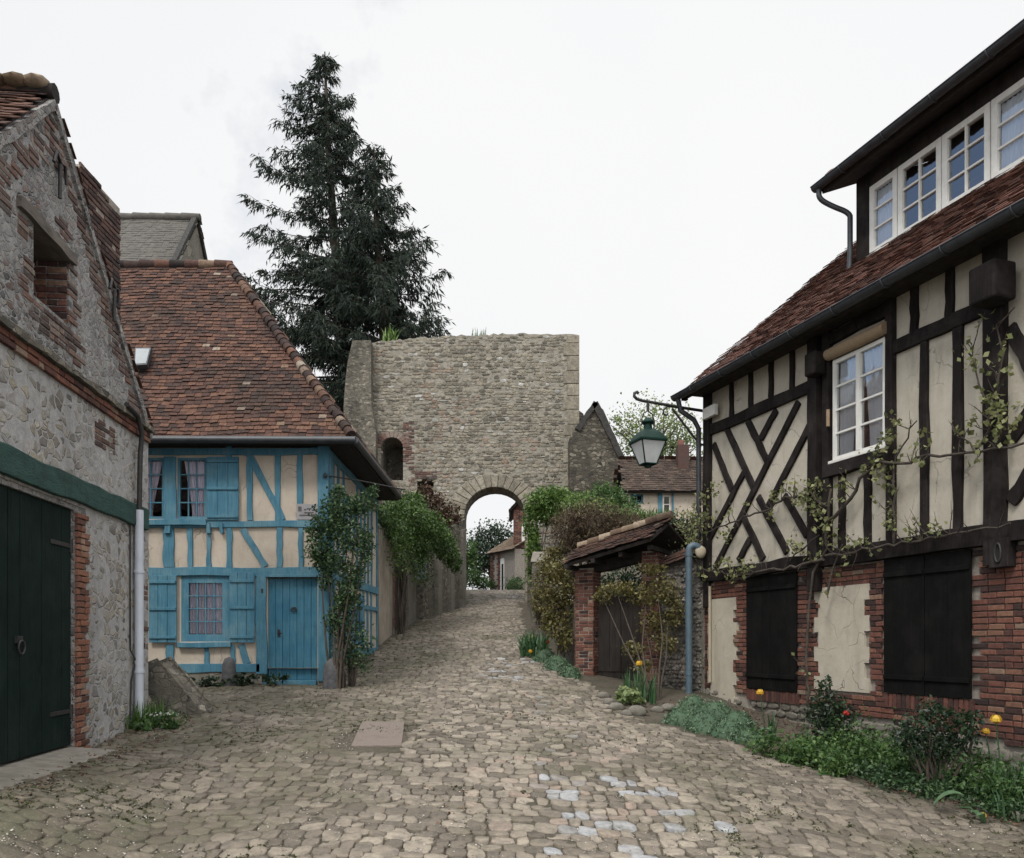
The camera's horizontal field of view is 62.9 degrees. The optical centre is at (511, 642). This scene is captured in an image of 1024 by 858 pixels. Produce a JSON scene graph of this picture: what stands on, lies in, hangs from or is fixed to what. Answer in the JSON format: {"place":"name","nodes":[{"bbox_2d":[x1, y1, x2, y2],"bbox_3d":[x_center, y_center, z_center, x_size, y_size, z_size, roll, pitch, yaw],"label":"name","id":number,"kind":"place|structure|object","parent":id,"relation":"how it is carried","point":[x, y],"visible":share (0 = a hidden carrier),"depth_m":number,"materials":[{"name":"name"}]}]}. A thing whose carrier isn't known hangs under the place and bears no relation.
{"place":"outdoors","nodes":[
{"label":"outdoors","id":0,"kind":"place"},
{"bbox_2d":[0,589,1023,857],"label":"cobbled street","id":1,"kind":"structure","parent":0,"point":[230,759],"depth_m":8.29,"materials":[{"name":"stone"}]},
{"bbox_2d":[185,671,201,685],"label":"wall weed","id":2,"kind":"object","parent":1,"relation":"on","point":[192,678],"depth_m":14.30,"materials":[{"name":"green plant"}]},
{"bbox_2d":[0,663,1010,857],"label":"grit","id":3,"kind":"object","parent":1,"relation":"on","point":[425,799],"visible":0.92,"depth_m":7.69,"materials":[{"name":"grey gravel"}]},
{"bbox_2d":[0,665,1023,857],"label":"joint moss","id":4,"kind":"object","parent":1,"relation":"on","point":[293,855],"visible":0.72,"depth_m":7.71,"materials":[{"name":"green plant"}]},
{"bbox_2d":[3,685,1022,832],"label":"leaf litter","id":5,"kind":"object","parent":1,"relation":"on","point":[148,735],"visible":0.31,"depth_m":9.33,"materials":[{"name":"brown plant"}]},
{"bbox_2d":[0,591,1023,857],"bbox_3d":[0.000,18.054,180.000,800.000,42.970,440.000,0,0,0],"label":"ground","id":6,"kind":"structure","parent":0,"point":[608,685],"depth_m":9.18,"materials":[{"name":"grey stone"}]},
{"bbox_2d":[0,71,154,789],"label":"stone house","id":7,"kind":"structure","parent":6,"relation":"on","point":[77,430],"depth_m":8.93,"materials":[{"name":"grey stone"}]},
{"bbox_2d":[0,484,6,763],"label":"door","id":8,"kind":"structure","parent":7,"relation":"in","point":[3,489],"depth_m":7.75,"materials":[{"name":"green paint"}]},
{"bbox_2d":[7,487,72,761],"bbox_3d":[-4.777,-0.195,8.501,0.117,2.631,1.347,0,0,-5],"label":"door","id":9,"kind":"structure","parent":7,"relation":"in","point":[39,541],"depth_m":8.41,"materials":[{"name":"green paint"}]},
{"bbox_2d":[125,697,178,730],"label":"grass clump","id":10,"kind":"object","parent":6,"relation":"on","point":[149,711],"visible":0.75,"depth_m":10.81,"materials":[{"name":"green plant"}]},
{"bbox_2d":[125,709,187,731],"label":"herb plant","id":11,"kind":"object","parent":6,"relation":"on","point":[170,723],"visible":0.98,"depth_m":10.67,"materials":[{"name":"green plant"}]},
{"bbox_2d":[120,212,207,260],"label":"stone hall","id":12,"kind":"structure","parent":6,"relation":"on","point":[163,236],"depth_m":32.31,"materials":[{"name":"grey stone"}]},
{"bbox_2d":[148,656,213,716],"bbox_3d":[-4.683,0.700,11.736,1.024,0.998,0.444,0,0,19],"label":"buttress","id":13,"kind":"object","parent":6,"relation":"on","point":[170,681],"visible":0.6,"depth_m":11.64,"materials":[{"name":"grey stone"}]},
{"bbox_2d":[197,674,231,686],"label":"wall weed","id":14,"kind":"object","parent":6,"relation":"on","point":[208,682],"depth_m":14.29,"materials":[{"name":"green plant"}]},
{"bbox_2d":[221,657,236,685],"bbox_3d":[-4.881,0.554,14.450,0.243,0.598,0.243,0,0,0],"label":"guard stone","id":15,"kind":"object","parent":6,"relation":"on","point":[228,667],"visible":0.8,"depth_m":14.36,"materials":[{"name":"stone"}]},
{"bbox_2d":[231,672,258,685],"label":"wall weed","id":16,"kind":"object","parent":6,"relation":"on","point":[241,677],"depth_m":14.38,"materials":[{"name":"green plant"}]},
{"bbox_2d":[120,259,401,684],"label":"timber house","id":17,"kind":"structure","parent":6,"relation":"on","point":[256,437],"depth_m":14.76,"materials":[{"name":"beige paint"}]},
{"bbox_2d":[148,458,191,518],"bbox_3d":[-6.367,-2.708,15.135,1.091,1.677,0.750,0,0,0],"label":"window","id":18,"kind":"structure","parent":17,"relation":"in","point":[155,465],"depth_m":14.83,"materials":[{"name":"blue glass"}]},
{"bbox_2d":[178,458,206,518],"bbox_3d":[-5.634,-2.708,15.135,1.117,1.677,0.750,0,0,0],"label":"window","id":19,"kind":"structure","parent":17,"relation":"in","point":[195,474],"depth_m":14.82,"materials":[{"name":"blue glass"}]},
{"bbox_2d":[181,576,228,641],"bbox_3d":[-5.397,-0.591,14.793,0.853,1.163,0.086,0,0,0],"label":"window","id":20,"kind":"structure","parent":17,"relation":"in","point":[204,599],"depth_m":14.76,"materials":[{"name":"blue glass"}]},
{"bbox_2d":[269,579,317,679],"bbox_3d":[-3.864,-0.226,14.795,0.875,1.789,0.110,0,0,0],"label":"door","id":21,"kind":"structure","parent":17,"relation":"in","point":[293,603],"depth_m":14.81,"materials":[{"name":"blue paint"}]},
{"bbox_2d":[297,504,317,519],"bbox_3d":[-3.592,-2.287,14.706,0.379,0.277,0.020,0,0,0],"label":"plaque","id":22,"kind":"object","parent":17,"relation":"attached to","point":[303,511],"visible":0.8,"depth_m":14.70,"materials":[{"name":"metal"}]},
{"bbox_2d":[345,497,355,551],"bbox_3d":[-3.222,-2.350,16.700,0.045,1.000,0.900,0,0,0],"label":"window","id":23,"kind":"structure","parent":17,"relation":"in","point":[354,529],"depth_m":16.66,"materials":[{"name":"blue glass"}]},
{"bbox_2d":[351,599,358,644],"bbox_3d":[-3.218,-0.450,17.000,0.045,1.000,0.900,0,0,0],"label":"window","id":24,"kind":"structure","parent":17,"relation":"in","point":[357,642],"depth_m":17.30,"materials":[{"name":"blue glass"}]},
{"bbox_2d":[323,473,405,489],"bbox_3d":[-2.655,-2.917,15.354,0.083,0.103,1.921,0,0,41],"label":"bracket rod","id":25,"kind":"object","parent":17,"relation":"attached to","point":[324,475],"visible":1,"depth_m":15.21,"materials":[{"name":"black metal"}]},
{"bbox_2d":[258,672,291,685],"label":"wall weed","id":26,"kind":"object","parent":6,"relation":"on","point":[266,679],"depth_m":14.37,"materials":[{"name":"green plant"}]},
{"bbox_2d":[237,51,413,412],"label":"spruce tree","id":27,"kind":"object","parent":6,"relation":"on","point":[327,164],"visible":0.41,"depth_m":43.04,"materials":[{"name":"green plant"}]},
{"bbox_2d":[322,658,341,688],"bbox_3d":[-3.067,0.580,14.300,0.324,0.624,0.325,0,0,0],"label":"guard stone","id":28,"kind":"object","parent":6,"relation":"on","point":[329,681],"visible":0.73,"depth_m":14.16,"materials":[{"name":"stone"}]},
{"bbox_2d":[301,483,383,688],"bbox_3d":[-2.883,-0.921,14.268,1.453,3.610,0.994,0,0,0],"label":"rose bush","id":29,"kind":"object","parent":6,"relation":"on","point":[326,559],"visible":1,"depth_m":14.22,"materials":[{"name":"green plant"}]},
{"bbox_2d":[314,590,377,686],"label":"bush","id":30,"kind":"object","parent":6,"relation":"on","point":[352,664],"visible":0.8,"depth_m":14.48,"materials":[{"name":"green plant"}]},
{"bbox_2d":[289,141,454,413],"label":"spruce tree","id":31,"kind":"object","parent":6,"relation":"on","point":[380,273],"visible":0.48,"depth_m":41.42,"materials":[{"name":"green plant"}]},
{"bbox_2d":[351,721,403,746],"bbox_3d":[-1.627,1.137,10.354,0.569,0.176,1.617,0,0,-6],"label":"cover plate","id":32,"kind":"object","parent":6,"relation":"on","point":[372,737],"visible":0.84,"depth_m":10.20,"materials":[{"name":"beige concrete"}]},
{"bbox_2d":[378,523,415,645],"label":"lane wall","id":33,"kind":"structure","parent":6,"relation":"on","point":[388,618],"depth_m":22.23,"materials":[{"name":"grey paint"}]},
{"bbox_2d":[395,561,402,629],"bbox_3d":[-3.425,-1.367,24.665,0.050,2.340,2.902,0,0,0],"label":"door","id":34,"kind":"structure","parent":33,"relation":"in","point":[396,581],"depth_m":24.66,"materials":[{"name":"brown wood"}]},
{"bbox_2d":[378,490,462,634],"bbox_3d":[-2.649,-2.307,24.634,1.830,4.449,9.075,0,0,3],"label":"wall creeper","id":35,"kind":"object","parent":33,"relation":"attached to","point":[411,524],"depth_m":23.48,"materials":[{"name":"green plant"}]},
{"bbox_2d":[416,558,426,578],"bbox_3d":[-3.055,-2.475,28.195,0.380,0.720,0.030,0,0,0],"label":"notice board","id":36,"kind":"object","parent":33,"relation":"attached to","point":[418,577],"visible":0.36,"depth_m":28.18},
{"bbox_2d":[344,333,583,619],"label":"town gate","id":37,"kind":"structure","parent":6,"relation":"on","point":[465,423],"depth_m":33.99,"materials":[{"name":"stone"}]},
{"bbox_2d":[382,323,400,340],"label":"fern","id":38,"kind":"object","parent":37,"relation":"on","point":[389,336],"visible":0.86,"depth_m":34.40,"materials":[{"name":"green plant"}]},
{"bbox_2d":[415,481,461,533],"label":"bronze creeper","id":39,"kind":"object","parent":37,"relation":"attached to","point":[437,501],"visible":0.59,"depth_m":31.58,"materials":[{"name":"brown plant"}]},
{"bbox_2d":[472,329,485,335],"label":"wall grass","id":40,"kind":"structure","parent":37,"relation":"on","point":[477,332],"depth_m":34.38,"materials":[{"name":"green plant"}]},
{"bbox_2d":[466,538,483,588],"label":"tree","id":41,"kind":"object","parent":6,"relation":"on","point":[471,555],"visible":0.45,"depth_m":65.65,"materials":[{"name":"green plant"}]},
{"bbox_2d":[466,517,512,575],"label":"evergreen tree","id":42,"kind":"object","parent":6,"relation":"on","point":[482,547],"visible":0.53,"depth_m":69.34,"materials":[{"name":"green plant"}]},
{"bbox_2d":[466,565,524,589],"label":"roadside hedge","id":43,"kind":"object","parent":6,"relation":"on","point":[475,581],"visible":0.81,"depth_m":57.32,"materials":[{"name":"green plant"}]},
{"bbox_2d":[485,501,524,589],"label":"brick house","id":44,"kind":"structure","parent":6,"relation":"on","point":[507,560],"depth_m":55.30,"materials":[{"name":"beige paint"}]},
{"bbox_2d":[500,558,504,589],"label":"door","id":45,"kind":"structure","parent":44,"relation":"in","point":[502,561],"depth_m":55.93,"materials":[{"name":"white paint"}]},
{"bbox_2d":[512,628,554,655],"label":"iris clump","id":46,"kind":"object","parent":6,"relation":"on","point":[534,643],"visible":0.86,"depth_m":19.25,"materials":[{"name":"green plant"}]},
{"bbox_2d":[520,484,573,608],"bbox_3d":[1.220,-3.291,28.465,1.956,4.349,1.630,0,0,-34],"label":"arch shrub","id":47,"kind":"object","parent":6,"relation":"on","point":[543,499],"visible":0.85,"depth_m":28.28,"materials":[{"name":"green plant"}]},
{"bbox_2d":[527,552,575,665],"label":"garden wall","id":48,"kind":"structure","parent":6,"relation":"on","point":[570,656],"depth_m":22.79,"materials":[{"name":"stone"}]},
{"bbox_2d":[528,541,565,624],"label":"wall ivy","id":49,"kind":"object","parent":48,"relation":"attached to","point":[541,562],"depth_m":21.36,"materials":[{"name":"green plant"}]},
{"bbox_2d":[537,557,575,656],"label":"olive bush","id":50,"kind":"object","parent":6,"relation":"on","point":[556,573],"visible":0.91,"depth_m":18.01,"materials":[{"name":"green plant"}]},
{"bbox_2d":[532,648,581,679],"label":"cushion plant","id":51,"kind":"object","parent":6,"relation":"on","point":[552,661],"visible":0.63,"depth_m":17.46,"materials":[{"name":"green plant"}]},
{"bbox_2d":[568,401,623,535],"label":"gable house","id":52,"kind":"structure","parent":6,"relation":"on","point":[595,452],"depth_m":33.00,"materials":[{"name":"stone"}]},
{"bbox_2d":[595,691,610,697],"bbox_3d":[1.564,0.927,14.381,0.280,0.164,0.193,0,0,0],"label":"bed stone","id":53,"kind":"object","parent":6,"relation":"on","point":[603,694],"visible":0.65,"depth_m":14.31,"materials":[{"name":"grey stone"}]},
{"bbox_2d":[603,698,613,704],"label":"bed stone","id":54,"kind":"object","parent":6,"relation":"on","point":[609,701],"visible":0.58,"depth_m":13.74,"materials":[{"name":"grey stone"}]},
{"bbox_2d":[606,702,625,710],"bbox_3d":[1.649,1.045,13.341,0.327,0.187,0.248,0,0,0],"label":"bed stone","id":55,"kind":"object","parent":6,"relation":"on","point":[614,706],"visible":0.64,"depth_m":13.26,"materials":[{"name":"grey stone"}]},
{"bbox_2d":[561,511,687,684],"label":"garden gate","id":56,"kind":"structure","parent":6,"relation":"on","point":[597,642],"depth_m":17.02,"materials":[{"name":"red brick"}]},
{"bbox_2d":[598,596,620,678],"bbox_3d":[2.003,-0.059,17.189,0.500,1.758,0.060,0,0,29],"label":"door","id":57,"kind":"structure","parent":56,"relation":"in","point":[609,654],"depth_m":17.19,"materials":[{"name":"brown wood"}]},
{"bbox_2d":[621,596,641,680],"bbox_3d":[2.450,-0.059,16.941,0.500,1.758,0.060,0,0,29],"label":"door","id":58,"kind":"structure","parent":56,"relation":"in","point":[632,612],"depth_m":16.95,"materials":[{"name":"brown wood"}]},
{"bbox_2d":[620,709,632,715],"bbox_3d":[1.763,1.101,12.869,0.203,0.146,0.136,0,0,0],"label":"bed stone","id":59,"kind":"object","parent":6,"relation":"on","point":[625,712],"visible":0.65,"depth_m":12.82,"materials":[{"name":"grey stone"}]},
{"bbox_2d":[614,685,645,705],"bbox_3d":[1.962,0.888,13.933,0.525,0.346,0.480,0,0,0],"label":"primrose","id":60,"kind":"object","parent":6,"relation":"on","point":[622,696],"visible":1,"depth_m":13.87,"materials":[{"name":"green plant"}]},
{"bbox_2d":[591,562,684,700],"bbox_3d":[2.255,-0.216,15.633,1.663,2.624,1.834,0,0,29],"label":"gate rose","id":61,"kind":"object","parent":6,"relation":"on","point":[623,589],"visible":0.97,"depth_m":15.77,"materials":[{"name":"green plant"}]},
{"bbox_2d":[628,705,647,715],"bbox_3d":[1.952,1.086,13.046,0.348,0.230,0.220,0,0,0],"label":"bed stone","id":62,"kind":"object","parent":6,"relation":"on","point":[637,710],"visible":0.61,"depth_m":12.96,"materials":[{"name":"grey stone"}]},
{"bbox_2d":[621,666,656,703],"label":"iris clump","id":63,"kind":"object","parent":6,"relation":"on","point":[651,699],"visible":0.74,"depth_m":14.17,"materials":[{"name":"green plant"}]},
{"bbox_2d":[636,661,647,694],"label":"tulip","id":64,"kind":"object","parent":6,"relation":"on","point":[638,663],"visible":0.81,"depth_m":14.45,"materials":[{"name":"yellow plant"}]},
{"bbox_2d":[650,706,664,712],"bbox_3d":[2.337,1.093,13.452,0.252,0.144,0.165,0,0,0],"label":"bed stone","id":65,"kind":"object","parent":6,"relation":"on","point":[658,709],"visible":0.73,"depth_m":13.39,"materials":[{"name":"grey stone"}]},
{"bbox_2d":[613,440,702,530],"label":"cream cottage","id":66,"kind":"structure","parent":6,"relation":"on","point":[668,482],"depth_m":31.16,"materials":[{"name":"paint"}]},
{"bbox_2d":[620,491,642,502],"bbox_3d":[4.616,-5.304,31.405,1.082,0.944,0.750,0,0,0],"label":"window","id":67,"kind":"structure","parent":66,"relation":"in","point":[640,496],"depth_m":31.04,"materials":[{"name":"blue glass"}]},
{"bbox_2d":[663,495,670,511],"bbox_3d":[5.726,-4.960,31.405,0.893,1.564,0.750,0,0,0],"label":"window","id":68,"kind":"structure","parent":66,"relation":"in","point":[666,498],"depth_m":31.78,"materials":[{"name":"white paint"}]},
{"bbox_2d":[661,703,675,710],"bbox_3d":[2.549,1.077,13.677,0.263,0.167,0.263,0,0,0],"label":"bed stone","id":69,"kind":"object","parent":6,"relation":"on","point":[667,706],"visible":0.52,"depth_m":13.60,"materials":[{"name":"grey stone"}]},
{"bbox_2d":[660,542,706,692],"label":"flint wall","id":70,"kind":"structure","parent":6,"relation":"on","point":[674,674],"depth_m":16.26,"materials":[{"name":"grey stone"}]},
{"bbox_2d":[662,693,767,745],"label":"cushion plant","id":71,"kind":"object","parent":6,"relation":"on","point":[698,715],"visible":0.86,"depth_m":12.11,"materials":[{"name":"green plant"}]},
{"bbox_2d":[747,728,772,732],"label":"tulip leaf","id":72,"kind":"object","parent":6,"relation":"on","point":[769,729],"visible":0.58,"depth_m":11.36,"materials":[{"name":"green plant"}]},
{"bbox_2d":[756,689,779,735],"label":"tulip","id":73,"kind":"object","parent":6,"relation":"on","point":[760,692],"visible":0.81,"depth_m":11.74,"materials":[{"name":"yellow plant"}]},
{"bbox_2d":[767,712,778,740],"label":"iris clump","id":74,"kind":"object","parent":6,"relation":"on","point":[772,724],"visible":0.56,"depth_m":11.53,"materials":[{"name":"green plant"}]},
{"bbox_2d":[741,715,915,779],"bbox_3d":[4.071,1.380,10.436,2.026,0.957,1.630,0,0,-20],"label":"ground cover","id":75,"kind":"object","parent":6,"relation":"on","point":[807,744],"visible":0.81,"depth_m":10.24,"materials":[{"name":"green plant"}]},
{"bbox_2d":[799,674,869,745],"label":"rose bush","id":76,"kind":"object","parent":6,"relation":"on","point":[834,707],"visible":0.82,"depth_m":10.85,"materials":[{"name":"green plant"}]},
{"bbox_2d":[670,19,1023,779],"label":"half timbered house","id":77,"kind":"structure","parent":6,"relation":"on","point":[820,373],"depth_m":11.86,"materials":[{"name":"paint"}]},
{"bbox_2d":[628,390,702,467],"bbox_3d":[2.992,-3.978,15.813,1.572,1.418,0.543,0,0,-18],"label":"street lamp","id":78,"kind":"object","parent":77,"relation":"attached to","point":[647,443],"visible":0.95,"depth_m":15.56,"materials":[{"name":"green metal"}]},
{"bbox_2d":[685,307,1023,711],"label":"espalier vine","id":79,"kind":"object","parent":77,"relation":"attached to","point":[996,406],"visible":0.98,"depth_m":11.40,"materials":[{"name":"green plant"}]},
{"bbox_2d":[828,337,885,463],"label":"window","id":80,"kind":"structure","parent":77,"relation":"in","point":[862,377],"depth_m":12.02,"materials":[{"name":"white paint"}]},
{"bbox_2d":[791,744,1023,823],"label":"ground cover","id":81,"kind":"object","parent":6,"relation":"on","point":[880,775],"visible":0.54,"depth_m":9.16,"materials":[{"name":"green plant"}]},
{"bbox_2d":[906,772,923,779],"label":"tulip leaf","id":82,"kind":"object","parent":81,"relation":"on","point":[916,775],"visible":0.91,"depth_m":9.35,"materials":[{"name":"green plant"}]},
{"bbox_2d":[933,790,963,803],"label":"tulip leaf","id":83,"kind":"object","parent":81,"relation":"on","point":[943,794],"visible":1,"depth_m":8.48,"materials":[{"name":"green plant"}]},
{"bbox_2d":[981,787,1017,794],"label":"tulip leaf","id":84,"kind":"object","parent":81,"relation":"on","point":[982,789],"visible":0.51,"depth_m":8.82,"materials":[{"name":"green plant"}]},
{"bbox_2d":[822,697,1023,804],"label":"bed plants","id":85,"kind":"object","parent":6,"relation":"on","point":[1000,779],"visible":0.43,"depth_m":9.54,"materials":[{"name":"green plant"}]},
{"bbox_2d":[904,759,958,784],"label":"iris clump","id":86,"kind":"object","parent":6,"relation":"on","point":[947,776],"visible":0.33,"depth_m":9.31,"materials":[{"name":"green plant"}]},
{"bbox_2d":[886,695,987,783],"bbox_3d":[4.779,1.161,9.408,1.140,1.156,0.665,0,0,0],"label":"rose bush","id":87,"kind":"object","parent":6,"relation":"on","point":[926,737],"visible":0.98,"depth_m":9.33,"materials":[{"name":"green plant"}]},
{"bbox_2d":[965,807,986,822],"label":"tulip","id":88,"kind":"object","parent":6,"relation":"on","point":[982,816],"visible":0.86,"depth_m":8.22,"materials":[{"name":"green plant"}]},
{"bbox_2d":[981,728,992,772],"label":"tulip","id":89,"kind":"object","parent":6,"relation":"on","point":[986,731],"visible":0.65,"depth_m":9.44,"materials":[{"name":"yellow plant"}]},
{"bbox_2d":[968,757,1023,800],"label":"iris clump","id":90,"kind":"object","parent":6,"relation":"on","point":[1013,776],"visible":0.28,"depth_m":9.06,"materials":[{"name":"green plant"}]},
{"bbox_2d":[990,715,1001,770],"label":"tulip","id":91,"kind":"object","parent":6,"relation":"on","point":[995,719],"visible":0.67,"depth_m":9.22,"materials":[{"name":"yellow plant"}]},
{"bbox_2d":[970,784,1023,821],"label":"iris clump","id":92,"kind":"object","parent":6,"relation":"on","point":[1003,805],"visible":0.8,"depth_m":8.51,"materials":[{"name":"green plant"}]},
{"bbox_2d":[1008,811,1023,820],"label":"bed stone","id":93,"kind":"object","parent":6,"relation":"on","point":[1018,814],"visible":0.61,"depth_m":8.45,"materials":[{"name":"grey stone"}]},
{"bbox_2d":[0,0,1023,589],"label":"sky","id":94,"kind":"structure","parent":0,"point":[633,179],"materials":[{"name":"white"}]},
{"bbox_2d":[546,533,701,631],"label":"garden terrain","id":95,"kind":"structure","parent":0,"point":[602,573],"depth_m":24.25,"materials":[{"name":"green plant"}]},
{"bbox_2d":[560,490,615,523],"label":"bright shrub","id":96,"kind":"object","parent":95,"relation":"on","point":[578,496],"visible":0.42,"depth_m":26.80,"materials":[{"name":"green plant"}]},
{"bbox_2d":[542,491,651,567],"bbox_3d":[2.381,-2.759,21.109,3.256,1.994,2.055,0,0,0],"label":"brown hedge","id":97,"kind":"object","parent":95,"relation":"on","point":[570,542],"visible":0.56,"depth_m":20.75,"materials":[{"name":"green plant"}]},
{"bbox_2d":[585,480,649,527],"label":"clipped bush","id":98,"kind":"object","parent":95,"relation":"on","point":[606,490],"visible":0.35,"depth_m":29.66,"materials":[{"name":"green plant"}]},
{"bbox_2d":[575,507,702,604],"bbox_3d":[2.849,-1.658,18.286,3.284,2.496,1.320,0,0,26],"label":"dark shrub","id":99,"kind":"object","parent":95,"relation":"on","point":[628,576],"visible":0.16,"depth_m":18.20,"materials":[{"name":"green plant"}]},
{"bbox_2d":[603,506,678,524],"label":"meadow grass","id":100,"kind":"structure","parent":95,"relation":"on","point":[649,513],"depth_m":25.35,"materials":[{"name":"green plant"}]},
{"bbox_2d":[668,493,702,549],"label":"lichen shrub","id":101,"kind":"object","parent":95,"relation":"on","point":[693,528],"visible":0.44,"depth_m":16.83,"materials":[{"name":"green plant"}]},
{"bbox_2d":[607,388,702,457],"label":"airy tree","id":102,"kind":"object","parent":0,"point":[673,442],"visible":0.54,"depth_m":49.50,"materials":[{"name":"green plant"}]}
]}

